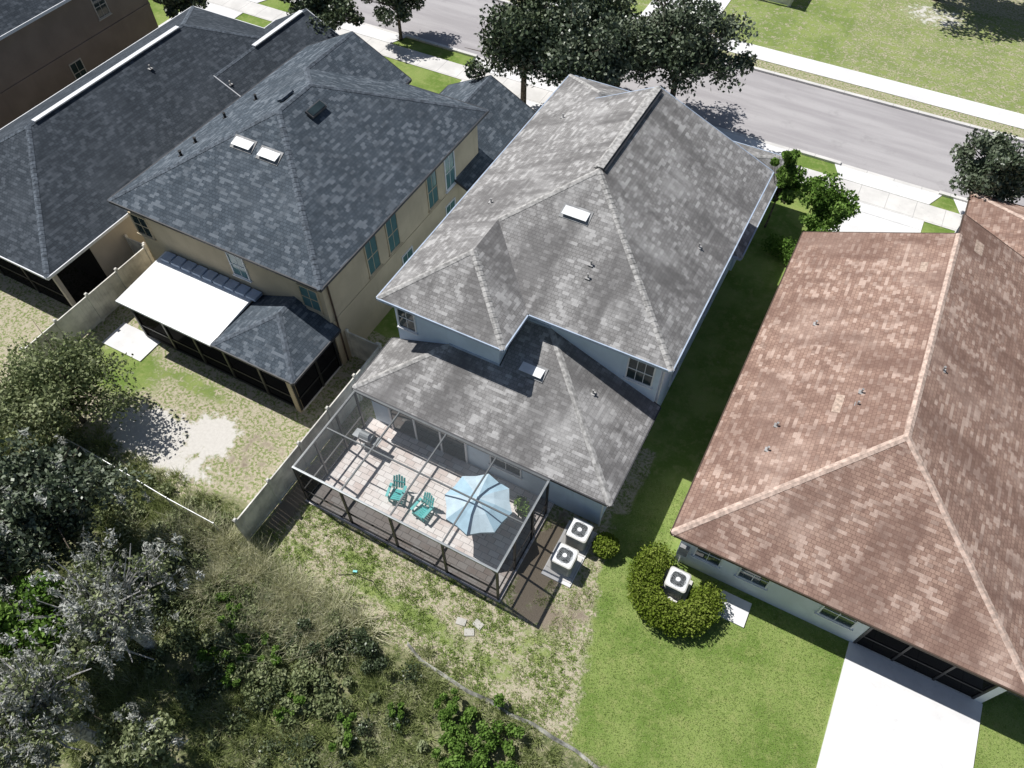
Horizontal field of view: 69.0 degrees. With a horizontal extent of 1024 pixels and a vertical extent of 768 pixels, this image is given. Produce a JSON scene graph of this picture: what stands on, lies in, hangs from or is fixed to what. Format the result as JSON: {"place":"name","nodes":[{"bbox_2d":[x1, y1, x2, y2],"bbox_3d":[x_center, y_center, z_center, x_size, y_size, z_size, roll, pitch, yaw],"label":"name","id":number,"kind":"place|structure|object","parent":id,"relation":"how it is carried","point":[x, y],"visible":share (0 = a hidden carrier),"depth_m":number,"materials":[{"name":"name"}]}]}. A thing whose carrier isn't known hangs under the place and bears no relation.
{"place":"outdoors","nodes":[
{"label":"outdoors","id":0,"kind":"place"},
{"bbox_2d":[0,0,70,39],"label":"roof","id":1,"kind":"structure","parent":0,"point":[14,14],"depth_m":41.38,"materials":[{"name":"grey"}]},
{"bbox_2d":[0,0,157,128],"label":"walls","id":2,"kind":"structure","parent":0,"point":[35,46],"depth_m":43.97,"materials":[{"name":"brown paint"}]},
{"bbox_2d":[0,410,593,767],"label":"wild grass","id":3,"kind":"structure","parent":0,"point":[293,591],"depth_m":26.04,"materials":[{"name":"plant"}]},
{"bbox_2d":[131,126,477,364],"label":"walls","id":4,"kind":"structure","parent":0,"point":[364,314],"depth_m":33.48,"materials":[{"name":"beige paint"}]},
{"bbox_2d":[127,211,156,241],"bbox_3d":[-16.722,-7.116,33.617,1.140,1.280,0.110,23,57,16],"label":"window","id":5,"kind":"structure","parent":4,"relation":"attached to","point":[141,225],"depth_m":33.65,"materials":[{"name":"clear glass"}]},
{"bbox_2d":[225,252,252,282],"bbox_3d":[-11.777,-5.041,32.000,1.040,1.430,0.110,23,57,16],"label":"window","id":6,"kind":"structure","parent":4,"relation":"attached to","point":[238,267],"depth_m":32.08,"materials":[{"name":"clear glass"}]},
{"bbox_2d":[112,33,485,292],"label":"roof","id":7,"kind":"structure","parent":4,"relation":"on","point":[365,164],"depth_m":31.89,"materials":[{"name":"stone"}]},
{"bbox_2d":[230,134,256,153],"bbox_3d":[-11.373,-10.161,31.532,1.150,0.295,0.564,23,57,16],"label":"box vent","id":8,"kind":"object","parent":7,"relation":"on","point":[243,144],"visible":1,"depth_m":31.45,"materials":[{"name":"white metal"}]},
{"bbox_2d":[255,145,283,165],"bbox_3d":[-10.139,-9.560,31.127,1.150,0.295,0.564,23,57,16],"label":"box vent","id":9,"kind":"object","parent":7,"relation":"on","point":[269,155],"visible":1,"depth_m":31.05,"materials":[{"name":"white metal"}]},
{"bbox_2d":[107,31,488,291],"bbox_3d":[-9.266,-11.340,33.920,11.500,1.760,14.200,23,57,16],"label":"roof drip edge","id":10,"kind":"object","parent":7,"relation":"attached to","point":[362,245],"visible":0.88,"depth_m":31.95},
{"bbox_2d":[108,31,488,290],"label":"roof ridge caps","id":11,"kind":"object","parent":7,"relation":"on","point":[300,206],"visible":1,"depth_m":31.78,"materials":[{"name":"stone"}]},
{"bbox_2d":[296,283,324,315],"bbox_3d":[-8.422,-3.530,31.044,1.140,1.380,0.110,23,57,16],"label":"window","id":12,"kind":"structure","parent":4,"relation":"attached to","point":[310,299],"depth_m":31.06,"materials":[{"name":"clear glass"}]},
{"bbox_2d":[363,235,383,279],"bbox_3d":[-6.099,-5.622,32.643,0.110,1.980,1.040,23,57,16],"label":"window","id":13,"kind":"structure","parent":4,"relation":"attached to","point":[372,256],"depth_m":32.72,"materials":[{"name":"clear glass"}]},
{"bbox_2d":[326,183,457,360],"bbox_3d":[-4.673,-6.997,35.229,0.110,5.300,12.760,23,57,16],"label":"band course","id":14,"kind":"object","parent":4,"relation":"attached to","point":[390,259],"visible":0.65,"depth_m":33.68,"materials":[{"name":"beige paint"}]},
{"bbox_2d":[384,212,402,256],"bbox_3d":[-5.348,-6.760,33.480,0.110,1.980,1.040,23,57,16],"label":"window","id":15,"kind":"structure","parent":4,"relation":"attached to","point":[393,237],"depth_m":33.56,"materials":[{"name":"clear glass"}]},
{"bbox_2d":[425,169,440,212],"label":"window","id":16,"kind":"structure","parent":4,"relation":"attached to","point":[432,190],"depth_m":35.33,"materials":[{"name":"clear glass"}]},
{"bbox_2d":[443,151,455,193],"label":"window","id":17,"kind":"structure","parent":4,"relation":"attached to","point":[449,170],"depth_m":36.15,"materials":[{"name":"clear glass"}]},
{"bbox_2d":[338,21,404,42],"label":"driveway","id":18,"kind":"structure","parent":0,"point":[375,33],"depth_m":51.22,"materials":[{"name":"concrete"}]},
{"bbox_2d":[371,400,606,523],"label":"walls","id":19,"kind":"structure","parent":0,"point":[575,503],"depth_m":29.58,"materials":[{"name":"blue paint"}]},
{"bbox_2d":[388,408,467,463],"bbox_3d":[-3.469,1.961,30.597,3.730,2.200,0.080,23,57,16],"label":"sliding door","id":20,"kind":"structure","parent":19,"relation":"in","point":[427,435],"depth_m":30.82,"materials":[{"name":"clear glass"}]},
{"bbox_2d":[461,58,559,111],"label":"driveway","id":21,"kind":"structure","parent":0,"point":[535,106],"depth_m":47.63,"materials":[{"name":"concrete"}]},
{"bbox_2d":[0,0,1023,767],"bbox_3d":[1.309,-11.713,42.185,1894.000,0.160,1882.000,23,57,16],"label":"ground","id":22,"kind":"structure","parent":0,"point":[218,432],"depth_m":30.11,"materials":[{"name":"green plant"}]},
{"bbox_2d":[0,265,76,306],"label":"lanai frame","id":23,"kind":"object","parent":22,"relation":"on","point":[63,290],"visible":0.63,"depth_m":35.40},
{"bbox_2d":[0,558,85,666],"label":"live oak tree","id":24,"kind":"object","parent":22,"relation":"on","point":[27,634],"visible":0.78,"depth_m":23.08,"materials":[{"name":"green plant"}]},
{"bbox_2d":[0,249,106,307],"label":"lanai screens","id":25,"kind":"object","parent":22,"relation":"on","point":[81,275],"visible":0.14,"depth_m":35.69,"materials":[{"name":"fabric"}]},
{"bbox_2d":[0,633,112,767],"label":"mossy oak tree","id":26,"kind":"object","parent":22,"relation":"on","point":[33,703],"visible":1,"depth_m":21.02,"materials":[{"name":"grey plant"}]},
{"bbox_2d":[0,318,149,451],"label":"ear leaf acacia tree","id":27,"kind":"object","parent":22,"relation":"on","point":[28,394],"visible":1,"depth_m":29.87,"materials":[{"name":"green plant"}]},
{"bbox_2d":[0,424,153,586],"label":"live oak tree","id":28,"kind":"object","parent":22,"relation":"on","point":[43,497],"visible":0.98,"depth_m":25.03,"materials":[{"name":"green plant"}]},
{"bbox_2d":[19,244,153,367],"bbox_3d":[-19.606,-3.612,34.979,0.150,1.895,7.450,23,57,16],"label":"vinyl fence","id":29,"kind":"object","parent":22,"relation":"on","point":[94,308],"visible":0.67,"depth_m":35.09,"materials":[{"name":"plastic"}]},
{"bbox_2d":[18,527,204,679],"bbox_3d":[-12.800,7.181,24.375,4.634,6.445,4.502,12,55,9],"label":"mossy oak tree","id":30,"kind":"object","parent":22,"relation":"on","point":[104,605],"visible":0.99,"depth_m":23.23,"materials":[{"name":"grey plant"}]},
{"bbox_2d":[89,216,149,277],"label":"walls","id":31,"kind":"structure","parent":22,"relation":"on","point":[111,250],"depth_m":36.53,"materials":[{"name":"beige paint"}]},
{"bbox_2d":[0,7,264,280],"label":"roof","id":32,"kind":"structure","parent":31,"relation":"on","point":[98,145],"depth_m":36.94,"materials":[{"name":"grey"}]},
{"bbox_2d":[0,6,261,278],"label":"roof ridge caps","id":33,"kind":"object","parent":32,"relation":"on","point":[42,242],"visible":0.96,"depth_m":34.93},
{"bbox_2d":[0,6,264,279],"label":"roof drip edge","id":34,"kind":"object","parent":32,"relation":"attached to","point":[84,248],"visible":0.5,"depth_m":34.88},
{"bbox_2d":[31,10,302,121],"bbox_3d":[-18.212,-17.772,40.284,2.592,1.470,16.692,36,61,23],"label":"ridge vent","id":35,"kind":"object","parent":32,"relation":"on","point":[126,60],"visible":1,"depth_m":38.66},
{"bbox_2d":[102,323,160,361],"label":"side patio slab","id":36,"kind":"structure","parent":22,"relation":"on","point":[124,338],"depth_m":34.87,"materials":[{"name":"concrete"}]},
{"bbox_2d":[79,701,188,767],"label":"live oak tree","id":37,"kind":"object","parent":22,"relation":"on","point":[142,742],"visible":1,"depth_m":21.94,"materials":[{"name":"green plant"}]},
{"bbox_2d":[153,0,209,18],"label":"oak tree","id":38,"kind":"object","parent":22,"relation":"on","point":[173,8],"visible":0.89,"depth_m":48.67,"materials":[{"name":"green plant"}]},
{"bbox_2d":[22,425,427,767],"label":"undergrowth","id":39,"kind":"object","parent":22,"relation":"on","point":[298,686],"visible":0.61,"depth_m":26.23,"materials":[{"name":"green plant"}]},
{"bbox_2d":[130,309,342,411],"bbox_3d":[-12.492,-2.293,33.561,9.190,2.620,3.020,23,57,16],"label":"lanai frame","id":40,"kind":"object","parent":22,"relation":"on","point":[296,398],"visible":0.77,"depth_m":33.00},
{"bbox_2d":[116,251,262,346],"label":"patio roof panels","id":41,"kind":"object","parent":40,"relation":"on","point":[199,303],"visible":1,"depth_m":32.73,"materials":[{"name":"white metal"}]},
{"bbox_2d":[134,311,339,407],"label":"lanai screens","id":42,"kind":"object","parent":40,"relation":"attached to","point":[311,375],"visible":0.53,"depth_m":32.80,"materials":[{"name":"fabric"}]},
{"bbox_2d":[215,295,339,385],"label":"lanai roof","id":43,"kind":"structure","parent":40,"relation":"on","point":[310,334],"depth_m":31.05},
{"bbox_2d":[211,296,296,382],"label":"lanai roof ridge caps","id":44,"kind":"object","parent":43,"relation":"on","point":[283,338],"visible":1,"depth_m":31.00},
{"bbox_2d":[210,296,340,385],"bbox_3d":[-10.000,-2.244,31.198,4.400,1.078,3.320,23,57,16],"label":"lanai roof drip edge","id":45,"kind":"object","parent":43,"relation":"attached to","point":[304,371],"visible":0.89,"depth_m":30.88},
{"bbox_2d":[131,549,422,767],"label":"dark bush","id":46,"kind":"object","parent":22,"relation":"on","point":[366,646],"visible":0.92,"depth_m":25.79,"materials":[{"name":"green plant"}]},
{"bbox_2d":[232,343,381,541],"bbox_3d":[-8.021,2.174,30.729,0.150,1.895,9.650,23,57,16],"label":"vinyl fence","id":47,"kind":"object","parent":22,"relation":"on","point":[270,495],"visible":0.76,"depth_m":29.86,"materials":[{"name":"plastic"}]},
{"bbox_2d":[279,0,364,34],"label":"oak tree","id":48,"kind":"object","parent":22,"relation":"on","point":[329,15],"visible":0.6,"depth_m":45.66,"materials":[{"name":"green plant"}]},
{"bbox_2d":[193,591,525,767],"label":"bright bush","id":49,"kind":"object","parent":22,"relation":"on","point":[489,737],"visible":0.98,"depth_m":24.70,"materials":[{"name":"green plant"}]},
{"bbox_2d":[344,328,378,360],"bbox_3d":[-6.616,-1.560,33.472,1.780,1.895,0.150,23,57,16],"label":"vinyl fence","id":50,"kind":"object","parent":22,"relation":"on","point":[362,348],"visible":0.8,"depth_m":33.37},
{"bbox_2d":[361,0,425,40],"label":"oak tree","id":51,"kind":"object","parent":22,"relation":"on","point":[402,9],"visible":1,"depth_m":48.28,"materials":[{"name":"green plant"}]},
{"bbox_2d":[291,389,553,602],"bbox_3d":[-3.321,3.986,28.879,8.900,2.732,4.600,23,57,16],"label":"patio screen enclosure","id":52,"kind":"object","parent":22,"relation":"on","point":[351,486],"visible":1,"depth_m":29.06,"materials":[{"name":"grey metal"}]},
{"bbox_2d":[385,474,406,504],"bbox_3d":[-4.589,4.212,29.739,0.714,0.887,0.920,11,54,8],"label":"adirondack chair","id":53,"kind":"object","parent":52,"relation":"on","point":[396,494],"visible":0.92,"depth_m":29.76,"materials":[{"name":"teal plastic"}]},
{"bbox_2d":[410,492,434,522],"bbox_3d":[-3.477,4.824,29.290,0.714,0.887,0.920,31,59,21],"label":"adirondack chair","id":54,"kind":"object","parent":52,"relation":"on","point":[426,499],"visible":1,"depth_m":29.31,"materials":[{"name":"teal plastic"}]},
{"bbox_2d":[445,474,511,535],"bbox_3d":[-1.266,4.860,28.319,2.451,2.400,2.451,-5,54,-4],"label":"patio umbrella","id":55,"kind":"object","parent":52,"relation":"on","point":[475,518],"visible":0.97,"depth_m":27.47,"materials":[{"name":"fabric"}]},
{"bbox_2d":[407,641,599,767],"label":"silt fence","id":56,"kind":"object","parent":22,"relation":"on","point":[546,733],"visible":1,"depth_m":25.21,"materials":[{"name":"fabric"}]},
{"bbox_2d":[463,0,586,102],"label":"oak tree","id":57,"kind":"object","parent":22,"relation":"on","point":[508,39],"visible":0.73,"depth_m":40.21,"materials":[{"name":"green plant"}]},
{"bbox_2d":[394,258,732,405],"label":"walls","id":58,"kind":"structure","parent":22,"relation":"on","point":[615,363],"depth_m":29.22,"materials":[{"name":"blue paint"}]},
{"bbox_2d":[395,308,418,335],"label":"window","id":59,"kind":"structure","parent":58,"relation":"attached to","point":[407,322],"depth_m":30.08,"materials":[{"name":"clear glass"}]},
{"bbox_2d":[356,320,659,503],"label":"roof","id":60,"kind":"structure","parent":58,"relation":"attached to","point":[505,409],"depth_m":28.77,"materials":[{"name":"grey"}]},
{"bbox_2d":[352,328,612,506],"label":"roof ridge caps","id":61,"kind":"object","parent":60,"relation":"attached to","point":[582,424],"visible":1,"depth_m":28.46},
{"bbox_2d":[351,332,660,507],"bbox_3d":[-0.289,-0.067,28.980,11.430,2.176,5.020,23,57,16],"label":"roof drip edge","id":62,"kind":"object","parent":60,"relation":"attached to","point":[579,493],"visible":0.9,"depth_m":28.39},
{"bbox_2d":[516,358,548,382],"bbox_3d":[0.780,-0.519,28.828,1.150,0.251,0.561,23,57,16],"label":"box vent","id":63,"kind":"object","parent":60,"relation":"on","point":[532,370],"visible":1,"depth_m":28.76,"materials":[{"name":"white metal"}]},
{"bbox_2d":[380,76,772,373],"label":"roof","id":64,"kind":"structure","parent":58,"relation":"on","point":[682,180],"depth_m":29.34,"materials":[{"name":"grey"}]},
{"bbox_2d":[377,74,674,371],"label":"roof ridge caps","id":65,"kind":"object","parent":64,"relation":"on","point":[633,266],"visible":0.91,"depth_m":28.47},
{"bbox_2d":[376,74,773,373],"bbox_3d":[3.914,-8.287,30.926,11.550,2.972,17.700,23,57,16],"label":"roof drip edge","id":66,"kind":"object","parent":64,"relation":"attached to","point":[519,328],"visible":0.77,"depth_m":28.47,"materials":[{"name":"metal"}]},
{"bbox_2d":[558,202,593,225],"bbox_3d":[2.493,-6.611,28.961,1.250,0.295,0.564,23,57,16],"label":"box vent","id":67,"kind":"object","parent":64,"relation":"on","point":[577,214],"visible":1,"depth_m":28.89,"materials":[{"name":"white metal"}]},
{"bbox_2d":[594,87,662,170],"bbox_3d":[4.900,-10.661,30.826,0.505,0.140,6.200,23,57,16],"label":"ridge vent","id":68,"kind":"object","parent":64,"relation":"on","point":[610,154],"visible":1,"depth_m":30.63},
{"bbox_2d":[623,357,655,389],"bbox_3d":[4.898,-0.434,28.460,1.240,1.380,0.110,23,57,16],"label":"window","id":69,"kind":"structure","parent":58,"relation":"attached to","point":[640,373],"depth_m":28.54,"materials":[{"name":"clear glass"}]},
{"bbox_2d":[541,520,595,587],"bbox_3d":[2.217,6.514,28.686,1.200,0.050,2.500,23,57,16],"label":"concrete pad","id":70,"kind":"object","parent":22,"relation":"on","point":[557,579],"visible":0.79,"depth_m":28.18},
{"bbox_2d":[544,542,582,583],"bbox_3d":[1.959,6.638,28.033,1.120,0.955,1.120,23,57,16],"label":"air conditioner unit","id":71,"kind":"object","parent":70,"relation":"on","point":[564,562],"visible":1,"depth_m":27.83,"materials":[{"name":"metal"}]},
{"bbox_2d":[560,517,596,557],"bbox_3d":[2.567,5.803,28.647,1.120,0.955,1.120,23,57,16],"label":"air conditioner unit","id":72,"kind":"object","parent":70,"relation":"on","point":[579,535],"visible":1,"depth_m":28.41,"materials":[{"name":"metal"}]},
{"bbox_2d":[513,0,634,87],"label":"oak tree","id":73,"kind":"object","parent":22,"relation":"on","point":[594,54],"visible":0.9,"depth_m":38.99,"materials":[{"name":"green plant"}]},
{"bbox_2d":[517,0,637,27],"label":"oak tree","id":74,"kind":"object","parent":22,"relation":"on","point":[620,6],"visible":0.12,"depth_m":41.43,"materials":[{"name":"green plant"}]},
{"bbox_2d":[591,531,619,558],"bbox_3d":[3.579,6.171,28.420,1.152,0.796,1.108,23,57,16],"label":"round shrub","id":75,"kind":"object","parent":22,"relation":"on","point":[605,545],"visible":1,"depth_m":28.23,"materials":[{"name":"green plant"}]},
{"bbox_2d":[284,0,967,202],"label":"kerb","id":76,"kind":"structure","parent":22,"relation":"on","point":[803,152],"depth_m":43.59,"materials":[{"name":"concrete"}]},
{"bbox_2d":[595,7,662,86],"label":"oak tree","id":77,"kind":"object","parent":22,"relation":"on","point":[623,61],"visible":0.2,"depth_m":40.46,"materials":[{"name":"green plant"}]},
{"bbox_2d":[242,397,1023,750],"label":"patchy lawn grass","id":78,"kind":"structure","parent":22,"relation":"on","point":[470,599],"depth_m":27.40,"materials":[{"name":"plant"}]},
{"bbox_2d":[625,540,726,637],"bbox_3d":[5.785,7.644,27.166,3.050,1.001,3.849,-39,63,-25],"label":"curved hedge","id":79,"kind":"object","parent":22,"relation":"on","point":[700,607],"visible":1,"depth_m":26.81,"materials":[{"name":"green plant"}]},
{"bbox_2d":[659,566,692,601],"bbox_3d":[6.075,7.381,27.549,1.080,0.855,1.080,23,57,16],"label":"air conditioner unit","id":80,"kind":"object","parent":22,"relation":"on","point":[677,584],"visible":0.99,"depth_m":27.33,"materials":[{"name":"metal"}]},
{"bbox_2d":[621,0,757,99],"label":"oak tree","id":81,"kind":"object","parent":22,"relation":"on","point":[682,41],"visible":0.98,"depth_m":39.81,"materials":[{"name":"green plant"}]},
{"bbox_2d":[729,259,735,270],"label":"garage walls","id":82,"kind":"structure","parent":22,"relation":"on","point":[732,264],"depth_m":37.46,"materials":[{"name":"blue paint"}]},
{"bbox_2d":[731,142,784,260],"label":"garage roof","id":83,"kind":"structure","parent":82,"relation":"on","point":[757,216],"depth_m":36.64,"materials":[{"name":"grey"}]},
{"bbox_2d":[718,591,751,627],"bbox_3d":[8.113,8.262,27.396,1.150,0.060,1.000,23,57,16],"label":"concrete pad","id":84,"kind":"object","parent":22,"relation":"on","point":[736,610],"visible":0.71,"depth_m":27.34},
{"bbox_2d":[494,0,1023,142],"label":"kerb","id":85,"kind":"structure","parent":22,"relation":"on","point":[889,104],"depth_m":46.35,"materials":[{"name":"concrete"}]},
{"bbox_2d":[674,540,869,641],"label":"walls","id":86,"kind":"structure","parent":22,"relation":"on","point":[791,602],"depth_m":26.94,"materials":[{"name":"white paint"}]},
{"bbox_2d":[691,547,722,569],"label":"window","id":87,"kind":"structure","parent":86,"relation":"attached to","point":[703,556],"depth_m":27.23,"materials":[{"name":"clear glass"}]},
{"bbox_2d":[733,567,770,591],"bbox_3d":[8.636,6.887,26.557,1.240,1.080,0.110,23,57,16],"label":"window","id":88,"kind":"structure","parent":86,"relation":"attached to","point":[753,579],"depth_m":26.76,"materials":[{"name":"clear glass"}]},
{"bbox_2d":[814,606,858,631],"bbox_3d":[11.285,7.993,25.683,1.340,1.180,0.110,23,57,16],"label":"window","id":89,"kind":"structure","parent":86,"relation":"attached to","point":[837,618],"depth_m":25.92,"materials":[{"name":"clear glass"}]},
{"bbox_2d":[674,215,1023,694],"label":"roof","id":90,"kind":"structure","parent":86,"relation":"on","point":[869,540],"depth_m":26.88,"materials":[{"name":"brown"}]},
{"bbox_2d":[670,233,1023,683],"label":"roof ridge caps","id":91,"kind":"object","parent":90,"relation":"on","point":[906,436],"visible":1,"depth_m":25.97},
{"bbox_2d":[670,214,1023,697],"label":"roof drip edge","id":92,"kind":"object","parent":90,"relation":"attached to","point":[860,621],"visible":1,"depth_m":25.45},
{"bbox_2d":[761,233,796,264],"bbox_3d":[13.824,-6.923,37.825,1.475,1.155,2.356,-34,60,-22],"label":"shrub","id":93,"kind":"object","parent":22,"relation":"on","point":[777,245],"visible":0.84,"depth_m":37.80,"materials":[{"name":"green plant"}]},
{"bbox_2d":[764,149,806,227],"bbox_3d":[13.693,-9.738,37.716,1.966,4.948,1.941,-31,60,-21],"label":"crape myrtle tree","id":94,"kind":"object","parent":22,"relation":"on","point":[788,171],"visible":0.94,"depth_m":36.55,"materials":[{"name":"green plant"}]},
{"bbox_2d":[789,171,860,231],"bbox_3d":[15.290,-8.496,37.373,3.899,4.032,3.683,23,57,16],"label":"crape myrtle tree","id":95,"kind":"object","parent":22,"relation":"on","point":[831,204],"visible":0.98,"depth_m":36.62,"materials":[{"name":"green plant"}]},
{"bbox_2d":[816,641,982,767],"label":"concrete patio","id":96,"kind":"structure","parent":22,"relation":"on","point":[885,713],"depth_m":25.09,"materials":[{"name":"concrete"}]},
{"bbox_2d":[852,627,1006,702],"bbox_3d":[14.667,8.448,25.714,4.400,2.550,2.570,23,57,16],"label":"lanai frame","id":97,"kind":"object","parent":22,"relation":"on","point":[987,694],"visible":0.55,"depth_m":25.32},
{"bbox_2d":[857,629,993,696],"bbox_3d":[14.021,9.343,25.149,4.050,2.200,0.001,23,57,16],"label":"lanai screen","id":98,"kind":"object","parent":97,"relation":"attached to","point":[932,661],"visible":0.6,"depth_m":25.38,"materials":[{"name":"fabric"}]},
{"bbox_2d":[949,128,1023,202],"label":"oak tree","id":99,"kind":"object","parent":22,"relation":"on","point":[996,170],"visible":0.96,"depth_m":36.66,"materials":[{"name":"green plant"}]},
{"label":"garage walls","id":100,"kind":"object","parent":22,"relation":"on","visible":0},
{"bbox_2d":[217,10,338,95],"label":"garage roof","id":101,"kind":"structure","parent":100,"relation":"on","point":[254,67],"depth_m":42.71,"materials":[{"name":"grey"}]},
{"bbox_2d":[207,0,962,230],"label":"sidewalk","id":102,"kind":"structure","parent":0,"point":[940,217],"depth_m":47.30,"materials":[{"name":"concrete"}]},
{"bbox_2d":[294,0,1023,205],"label":"street","id":103,"kind":"structure","parent":0,"point":[902,145],"depth_m":45.45,"materials":[{"name":"asphalt"}]},
{"bbox_2d":[718,129,789,154],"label":"driveway","id":104,"kind":"structure","parent":0,"point":[756,144],"depth_m":43.87,"materials":[{"name":"concrete"}]},
{"bbox_2d":[556,3,1023,128],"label":"sidewalk","id":105,"kind":"structure","parent":0,"point":[944,101],"depth_m":47.44,"materials":[{"name":"concrete"}]},
{"bbox_2d":[831,164,941,232],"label":"driveway","id":106,"kind":"structure","parent":0,"point":[869,218],"depth_m":40.32,"materials":[{"name":"concrete"}]},
{"bbox_2d":[831,240,983,412],"bbox_3d":[15.706,-2.855,30.018,11.919,0.693,1.634,-38,62,-24],"label":"shingle patch","id":107,"kind":"object","parent":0,"point":[839,399],"visible":1,"depth_m":31.05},
{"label":"garage","id":108,"kind":"object","parent":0,"visible":0},
{"bbox_2d":[440,76,534,189],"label":"garage roof","id":109,"kind":"structure","parent":108,"relation":"on","point":[504,120],"depth_m":39.67,"materials":[{"name":"stone"}]},
{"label":"garage walls","id":110,"kind":"object","parent":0,"visible":0},
{"bbox_2d":[966,194,1023,256],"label":"garage roof","id":111,"kind":"structure","parent":110,"relation":"on","point":[1005,227],"depth_m":35.15,"materials":[{"name":"brown"}]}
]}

